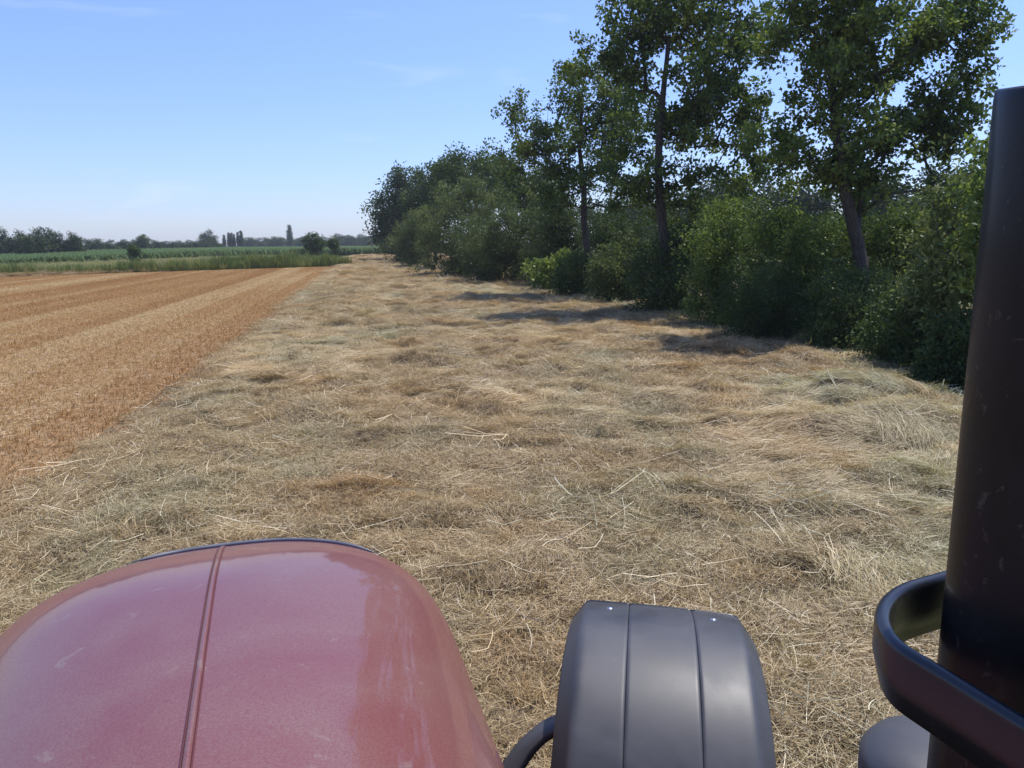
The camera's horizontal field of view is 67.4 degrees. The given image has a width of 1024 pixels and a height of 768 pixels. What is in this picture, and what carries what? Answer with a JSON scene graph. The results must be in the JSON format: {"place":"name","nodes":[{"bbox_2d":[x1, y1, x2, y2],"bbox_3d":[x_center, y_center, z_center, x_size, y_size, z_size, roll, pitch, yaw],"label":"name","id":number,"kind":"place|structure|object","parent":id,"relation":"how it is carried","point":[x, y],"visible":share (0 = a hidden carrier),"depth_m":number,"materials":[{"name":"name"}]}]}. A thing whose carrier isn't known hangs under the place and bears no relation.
{"place":"outdoors","nodes":[
{"label":"outdoors","id":0,"kind":"place"},
{"bbox_2d":[0,266,333,551],"bbox_3d":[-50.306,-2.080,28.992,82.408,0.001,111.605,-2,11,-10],"label":"stubble field","id":1,"kind":"structure","parent":0,"point":[22,465],"depth_m":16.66,"materials":[{"name":"plant"}]},
{"bbox_2d":[0,0,1023,244],"label":"sky","id":2,"kind":"structure","parent":0,"point":[162,120],"materials":[{"name":"blue"}]},
{"bbox_2d":[222,244,972,306],"bbox_3d":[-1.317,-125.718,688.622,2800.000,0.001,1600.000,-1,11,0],"label":"ground","id":3,"kind":"structure","parent":0,"point":[777,269],"depth_m":81.34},
{"bbox_2d":[0,226,15,253],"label":"tree","id":4,"kind":"object","parent":3,"relation":"on","point":[5,246],"visible":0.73,"depth_m":146.44,"materials":[{"name":"green plant"}]},
{"bbox_2d":[10,228,29,252],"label":"tree","id":5,"kind":"object","parent":3,"relation":"on","point":[14,243],"visible":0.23,"depth_m":146.06,"materials":[{"name":"green plant"}]},
{"bbox_2d":[12,234,51,253],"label":"tree","id":6,"kind":"object","parent":3,"relation":"on","point":[31,247],"visible":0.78,"depth_m":136.78,"materials":[{"name":"green plant"}]},
{"bbox_2d":[27,226,57,251],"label":"tree","id":7,"kind":"object","parent":3,"relation":"on","point":[48,235],"visible":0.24,"depth_m":146.69,"materials":[{"name":"green plant"}]},
{"bbox_2d":[45,231,68,252],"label":"tree","id":8,"kind":"object","parent":3,"relation":"on","point":[57,247],"visible":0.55,"depth_m":146.32,"materials":[{"name":"green plant"}]},
{"bbox_2d":[63,231,85,251],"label":"tree","id":9,"kind":"object","parent":3,"relation":"on","point":[74,244],"visible":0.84,"depth_m":146.33,"materials":[{"name":"green plant"}]},
{"bbox_2d":[84,238,107,249],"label":"hedgerow tree","id":10,"kind":"object","parent":3,"relation":"on","point":[96,244],"visible":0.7,"depth_m":200.67,"materials":[{"name":"green plant"}]},
{"bbox_2d":[101,239,121,248],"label":"hedgerow tree","id":11,"kind":"object","parent":3,"relation":"on","point":[110,245],"visible":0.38,"depth_m":205.47,"materials":[{"name":"green plant"}]},
{"bbox_2d":[114,238,131,248],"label":"hedgerow tree","id":12,"kind":"object","parent":3,"relation":"on","point":[122,244],"visible":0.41,"depth_m":210.37,"materials":[{"name":"green plant"}]},
{"bbox_2d":[126,244,142,260],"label":"field shrub","id":13,"kind":"object","parent":3,"relation":"on","point":[132,251],"visible":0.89,"depth_m":94.44,"materials":[{"name":"green plant"}]},
{"bbox_2d":[129,234,153,248],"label":"hedgerow tree","id":14,"kind":"object","parent":3,"relation":"on","point":[141,242],"visible":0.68,"depth_m":214.72,"materials":[{"name":"green plant"}]},
{"bbox_2d":[151,239,165,248],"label":"hedgerow tree","id":15,"kind":"object","parent":3,"relation":"on","point":[156,244],"visible":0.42,"depth_m":224.85,"materials":[{"name":"green plant"}]},
{"bbox_2d":[160,241,179,247],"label":"hedgerow tree","id":16,"kind":"object","parent":3,"relation":"on","point":[172,244],"visible":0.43,"depth_m":230.54,"materials":[{"name":"green plant"}]},
{"bbox_2d":[0,249,353,274],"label":"weedy grass","id":17,"kind":"structure","parent":3,"relation":"on","point":[259,261],"depth_m":82.25,"materials":[{"name":"green plant"}]},
{"bbox_2d":[175,240,192,247],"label":"hedgerow tree","id":18,"kind":"object","parent":3,"relation":"on","point":[183,245],"visible":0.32,"depth_m":235.36,"materials":[{"name":"green plant"}]},
{"bbox_2d":[185,239,201,247],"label":"hedgerow tree","id":19,"kind":"object","parent":3,"relation":"on","point":[195,244],"visible":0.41,"depth_m":240.44,"materials":[{"name":"green plant"}]},
{"bbox_2d":[196,241,213,247],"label":"hedgerow tree","id":20,"kind":"object","parent":3,"relation":"on","point":[207,245],"visible":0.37,"depth_m":245.16,"materials":[{"name":"green plant"}]},
{"bbox_2d":[194,228,218,243],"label":"tree","id":21,"kind":"object","parent":3,"relation":"on","point":[204,237],"visible":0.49,"depth_m":283.30,"materials":[{"name":"green plant"}]},
{"bbox_2d":[206,241,224,247],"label":"hedgerow tree","id":22,"kind":"object","parent":3,"relation":"on","point":[216,244],"visible":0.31,"depth_m":250.21,"materials":[{"name":"green plant"}]},
{"bbox_2d":[222,235,226,246],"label":"poplar tree","id":23,"kind":"object","parent":3,"relation":"on","point":[223,240],"visible":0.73,"depth_m":323.90,"materials":[{"name":"green plant"}]},
{"bbox_2d":[0,246,448,263],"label":"maize","id":24,"kind":"object","parent":3,"relation":"on","point":[99,254],"visible":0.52,"depth_m":129.29,"materials":[{"name":"green plant"}]},
{"bbox_2d":[226,232,230,246],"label":"poplar tree","id":25,"kind":"object","parent":3,"relation":"on","point":[229,239],"visible":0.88,"depth_m":323.81,"materials":[{"name":"green plant"}]},
{"bbox_2d":[230,232,233,246],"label":"poplar tree","id":26,"kind":"object","parent":3,"relation":"on","point":[231,240],"visible":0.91,"depth_m":323.80,"materials":[{"name":"green plant"}]},
{"bbox_2d":[235,232,239,246],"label":"poplar tree","id":27,"kind":"object","parent":3,"relation":"on","point":[237,240],"visible":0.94,"depth_m":323.74,"materials":[{"name":"green plant"}]},
{"bbox_2d":[238,231,243,246],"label":"poplar tree","id":28,"kind":"object","parent":3,"relation":"on","point":[241,240],"visible":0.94,"depth_m":323.78,"materials":[{"name":"green plant"}]},
{"bbox_2d":[242,237,258,246],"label":"horizon tree","id":29,"kind":"object","parent":3,"relation":"on","point":[249,242],"visible":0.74,"depth_m":382.17,"materials":[{"name":"green plant"}]},
{"bbox_2d":[254,238,267,246],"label":"horizon tree","id":30,"kind":"object","parent":3,"relation":"on","point":[261,243],"visible":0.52,"depth_m":393.64,"materials":[{"name":"green plant"}]},
{"bbox_2d":[260,237,270,246],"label":"horizon tree","id":31,"kind":"object","parent":3,"relation":"on","point":[266,238],"visible":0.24,"depth_m":404.34,"materials":[{"name":"green plant"}]},
{"bbox_2d":[266,236,286,246],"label":"horizon tree","id":32,"kind":"object","parent":3,"relation":"on","point":[275,241],"visible":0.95,"depth_m":381.92,"materials":[{"name":"green plant"}]},
{"bbox_2d":[286,225,293,246],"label":"poplar tree","id":33,"kind":"object","parent":3,"relation":"on","point":[289,237],"visible":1,"depth_m":391.98,"materials":[{"name":"green plant"}]},
{"bbox_2d":[294,238,305,245],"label":"horizon tree","id":34,"kind":"object","parent":3,"relation":"on","point":[298,242],"visible":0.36,"depth_m":381.62,"materials":[{"name":"green plant"}]},
{"bbox_2d":[298,230,327,256],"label":"field shrub","id":35,"kind":"object","parent":3,"relation":"on","point":[313,243],"visible":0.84,"depth_m":115.55,"materials":[{"name":"green plant"}]},
{"bbox_2d":[324,235,341,256],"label":"field shrub","id":36,"kind":"object","parent":3,"relation":"on","point":[333,244],"visible":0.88,"depth_m":117.71,"materials":[{"name":"green plant"}]},
{"bbox_2d":[331,233,345,245],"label":"horizon tree","id":37,"kind":"object","parent":3,"relation":"on","point":[340,237],"visible":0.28,"depth_m":405.54,"materials":[{"name":"green plant"}]},
{"bbox_2d":[340,235,359,245],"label":"horizon tree","id":38,"kind":"object","parent":3,"relation":"on","point":[349,240],"visible":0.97,"depth_m":381.16,"materials":[{"name":"green plant"}]},
{"bbox_2d":[355,233,370,245],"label":"horizon tree","id":39,"kind":"object","parent":3,"relation":"on","point":[363,242],"visible":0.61,"depth_m":393.39,"materials":[{"name":"green plant"}]},
{"bbox_2d":[357,159,427,255],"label":"alder tree","id":40,"kind":"object","parent":3,"relation":"on","point":[387,216],"visible":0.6,"depth_m":103.89,"materials":[{"name":"green plant"}]},
{"bbox_2d":[375,229,410,261],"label":"willow bush","id":41,"kind":"object","parent":3,"relation":"on","point":[383,247],"visible":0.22,"depth_m":93.74,"materials":[{"name":"green plant"}]},
{"bbox_2d":[388,207,438,265],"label":"willow bush","id":42,"kind":"object","parent":3,"relation":"on","point":[411,255],"visible":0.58,"depth_m":77.92,"materials":[{"name":"green plant"}]},
{"bbox_2d":[389,156,462,258],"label":"alder tree","id":43,"kind":"object","parent":3,"relation":"on","point":[411,201],"visible":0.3,"depth_m":88.56,"materials":[{"name":"green plant"}]},
{"bbox_2d":[407,161,511,274],"bbox_3d":[-4.022,-12.473,58.513,8.270,8.830,6.784,-1,11,0],"label":"willow bush","id":44,"kind":"object","parent":3,"relation":"on","point":[456,201],"visible":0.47,"depth_m":58.11,"materials":[{"name":"green plant"}]},
{"bbox_2d":[419,141,524,226],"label":"alder tree","id":45,"kind":"object","parent":3,"relation":"on","point":[454,159],"visible":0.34,"depth_m":70.75,"materials":[{"name":"green plant"}]},
{"bbox_2d":[437,217,511,275],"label":"willow bush","id":46,"kind":"object","parent":3,"relation":"on","point":[457,227],"visible":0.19,"depth_m":54.76,"materials":[{"name":"green plant"}]},
{"bbox_2d":[0,253,971,767],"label":"mown hay","id":47,"kind":"object","parent":3,"relation":"on","point":[512,477],"visible":0.67,"depth_m":8.56,"materials":[{"name":"plant"}]},
{"bbox_2d":[0,86,1023,767],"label":"tractor","id":48,"kind":"object","parent":47,"relation":"on","point":[292,652],"visible":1,"depth_m":1.41,"materials":[{"name":"red paint"}]},
{"bbox_2d":[449,175,568,282],"bbox_3d":[-0.408,-9.692,48.659,7.833,6.907,6.982,-5,12,-24],"label":"willow bush","id":49,"kind":"object","parent":3,"relation":"on","point":[502,246],"visible":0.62,"depth_m":47.61,"materials":[{"name":"green plant"}]},
{"bbox_2d":[479,152,580,241],"bbox_3d":[1.648,-13.726,62.289,8.140,9.794,7.118,9,14,43],"label":"alder tree","id":50,"kind":"object","parent":3,"relation":"on","point":[499,171],"visible":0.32,"depth_m":60.95,"materials":[{"name":"green plant"}]},
{"bbox_2d":[520,246,570,289],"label":"hazel shrub","id":51,"kind":"object","parent":3,"relation":"on","point":[544,265],"visible":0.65,"depth_m":39.94,"materials":[{"name":"green plant"}]},
{"bbox_2d":[513,178,579,283],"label":"willow bush","id":52,"kind":"object","parent":3,"relation":"on","point":[530,247],"visible":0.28,"depth_m":44.88,"materials":[{"name":"green plant"}]},
{"bbox_2d":[530,196,595,284],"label":"willow bush","id":53,"kind":"object","parent":3,"relation":"on","point":[561,237],"visible":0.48,"depth_m":41.84,"materials":[{"name":"green plant"}]},
{"bbox_2d":[476,50,655,293],"bbox_3d":[2.658,-9.591,35.911,8.636,11.281,5.508,-1,11,0],"label":"oak tree","id":54,"kind":"object","parent":3,"relation":"on","point":[525,150],"visible":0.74,"depth_m":35.32,"materials":[{"name":"green plant"}]},
{"bbox_2d":[542,247,602,295],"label":"hazel shrub","id":55,"kind":"object","parent":3,"relation":"on","point":[566,281],"visible":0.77,"depth_m":35.77,"materials":[{"name":"green plant"}]},
{"bbox_2d":[570,198,631,253],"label":"tree","id":56,"kind":"object","parent":3,"relation":"on","point":[589,213],"visible":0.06,"depth_m":116.09,"materials":[{"name":"green plant"}]},
{"bbox_2d":[579,226,650,302],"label":"hazel shrub","id":57,"kind":"object","parent":3,"relation":"on","point":[612,270],"visible":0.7,"depth_m":32.37,"materials":[{"name":"green plant"}]},
{"bbox_2d":[573,206,675,285],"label":"hazel shrub","id":58,"kind":"object","parent":3,"relation":"on","point":[603,231],"visible":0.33,"depth_m":38.79,"materials":[{"name":"green plant"}]},
{"bbox_2d":[605,185,682,241],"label":"tree","id":59,"kind":"object","parent":3,"relation":"on","point":[636,213],"visible":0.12,"depth_m":100.04,"materials":[{"name":"green plant"}]},
{"bbox_2d":[620,219,700,313],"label":"hazel shrub","id":60,"kind":"object","parent":3,"relation":"on","point":[658,294],"visible":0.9,"depth_m":27.57,"materials":[{"name":"green plant"}]},
{"bbox_2d":[560,0,782,306],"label":"oak tree","id":61,"kind":"object","parent":3,"relation":"on","point":[688,119],"visible":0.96,"depth_m":26.82,"materials":[{"name":"green plant"}]},
{"bbox_2d":[666,190,696,244],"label":"tree","id":62,"kind":"object","parent":3,"relation":"on","point":[681,213],"visible":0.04,"depth_m":110.01,"materials":[{"name":"green plant"}]},
{"bbox_2d":[418,259,965,401],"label":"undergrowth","id":63,"kind":"object","parent":3,"relation":"on","point":[835,349],"visible":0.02,"depth_m":16.31,"materials":[{"name":"green plant"}]},
{"bbox_2d":[649,191,760,305],"bbox_3d":[7.645,-5.072,29.461,4.715,4.704,4.578,-1,11,0],"label":"hazel shrub","id":64,"kind":"object","parent":3,"relation":"on","point":[696,227],"visible":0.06,"depth_m":29.13,"materials":[{"name":"green plant"}]},
{"bbox_2d":[674,175,752,244],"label":"tree","id":65,"kind":"object","parent":3,"relation":"on","point":[701,186],"visible":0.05,"depth_m":93.75,"materials":[{"name":"green plant"}]},
{"bbox_2d":[663,185,773,326],"bbox_3d":[6.797,-3.870,23.614,4.241,4.503,3.783,-1,11,0],"label":"hazel shrub","id":66,"kind":"object","parent":3,"relation":"on","point":[719,250],"visible":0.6,"depth_m":23.48,"materials":[{"name":"green plant"}]},
{"bbox_2d":[705,164,792,260],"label":"tree","id":67,"kind":"object","parent":3,"relation":"on","point":[767,189],"visible":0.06,"depth_m":86.67,"materials":[{"name":"green plant"}]},
{"bbox_2d":[706,257,826,342],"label":"hazel shrub","id":68,"kind":"object","parent":3,"relation":"on","point":[771,317],"visible":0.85,"depth_m":20.12,"materials":[{"name":"green plant"}]},
{"bbox_2d":[731,186,847,318],"bbox_3d":[7.888,-3.452,21.790,3.318,4.330,3.230,-7,12,-29],"label":"hazel shrub","id":69,"kind":"object","parent":3,"relation":"on","point":[780,241],"visible":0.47,"depth_m":21.40,"materials":[{"name":"green plant"}]},
{"bbox_2d":[759,171,842,254],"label":"tree","id":70,"kind":"object","parent":3,"relation":"on","point":[816,201],"visible":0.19,"depth_m":81.02,"materials":[{"name":"green plant"}]},
{"bbox_2d":[787,251,901,351],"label":"hazel shrub","id":71,"kind":"object","parent":3,"relation":"on","point":[843,314],"visible":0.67,"depth_m":18.51,"materials":[{"name":"green plant"}]},
{"bbox_2d":[788,206,901,301],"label":"hazel shrub","id":72,"kind":"object","parent":3,"relation":"on","point":[822,227],"visible":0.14,"depth_m":24.22,"materials":[{"name":"green plant"}]},
{"bbox_2d":[736,0,1019,298],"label":"oak tree","id":73,"kind":"object","parent":3,"relation":"on","point":[836,50],"visible":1,"depth_m":19.59,"materials":[{"name":"green plant"}]},
{"bbox_2d":[830,169,925,259],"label":"tree","id":74,"kind":"object","parent":3,"relation":"on","point":[883,204],"visible":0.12,"depth_m":71.54,"materials":[{"name":"green plant"}]},
{"bbox_2d":[818,184,960,306],"bbox_3d":[11.167,-3.604,22.404,4.104,4.336,3.060,-1,11,0],"label":"hazel shrub","id":75,"kind":"object","parent":3,"relation":"on","point":[878,243],"visible":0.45,"depth_m":22.00,"materials":[{"name":"green plant"}]},
{"bbox_2d":[833,278,961,368],"bbox_3d":[8.309,-1.268,16.186,2.977,2.088,2.646,-1,11,0],"label":"hazel shrub","id":76,"kind":"object","parent":3,"relation":"on","point":[889,349],"visible":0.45,"depth_m":15.82,"materials":[{"name":"green plant"}]},
{"bbox_2d":[884,157,963,262],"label":"tree","id":77,"kind":"object","parent":3,"relation":"on","point":[905,197],"visible":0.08,"depth_m":68.10,"materials":[{"name":"green plant"}]},
{"bbox_2d":[882,133,984,366],"bbox_3d":[8.895,-2.463,15.193,2.783,4.786,2.338,-1,11,0],"label":"hazel shrub","id":78,"kind":"object","parent":3,"relation":"on","point":[937,285],"visible":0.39,"depth_m":15.05,"materials":[{"name":"green plant"}]},
{"bbox_2d":[896,305,971,391],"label":"hazel shrub","id":79,"kind":"object","parent":3,"relation":"on","point":[943,356],"visible":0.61,"depth_m":13.34,"materials":[{"name":"green plant"}]},
{"bbox_2d":[940,105,991,322],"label":"hazel shrub","id":80,"kind":"object","parent":3,"relation":"on","point":[973,194],"visible":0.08,"depth_m":13.77,"materials":[{"name":"green plant"}]},
{"bbox_2d":[950,119,989,207],"bbox_3d":[15.484,-5.151,23.479,4.060,6.894,3.200,-3,11,-13],"label":"oak tree","id":81,"kind":"object","parent":3,"relation":"on","point":[965,167],"visible":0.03,"depth_m":23.69,"materials":[{"name":"green plant"}]},
{"bbox_2d":[968,202,980,244],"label":"hazel shrub","id":82,"kind":"object","parent":3,"relation":"on","point":[973,241],"visible":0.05,"depth_m":12.60,"materials":[{"name":"green plant"}]}
]}

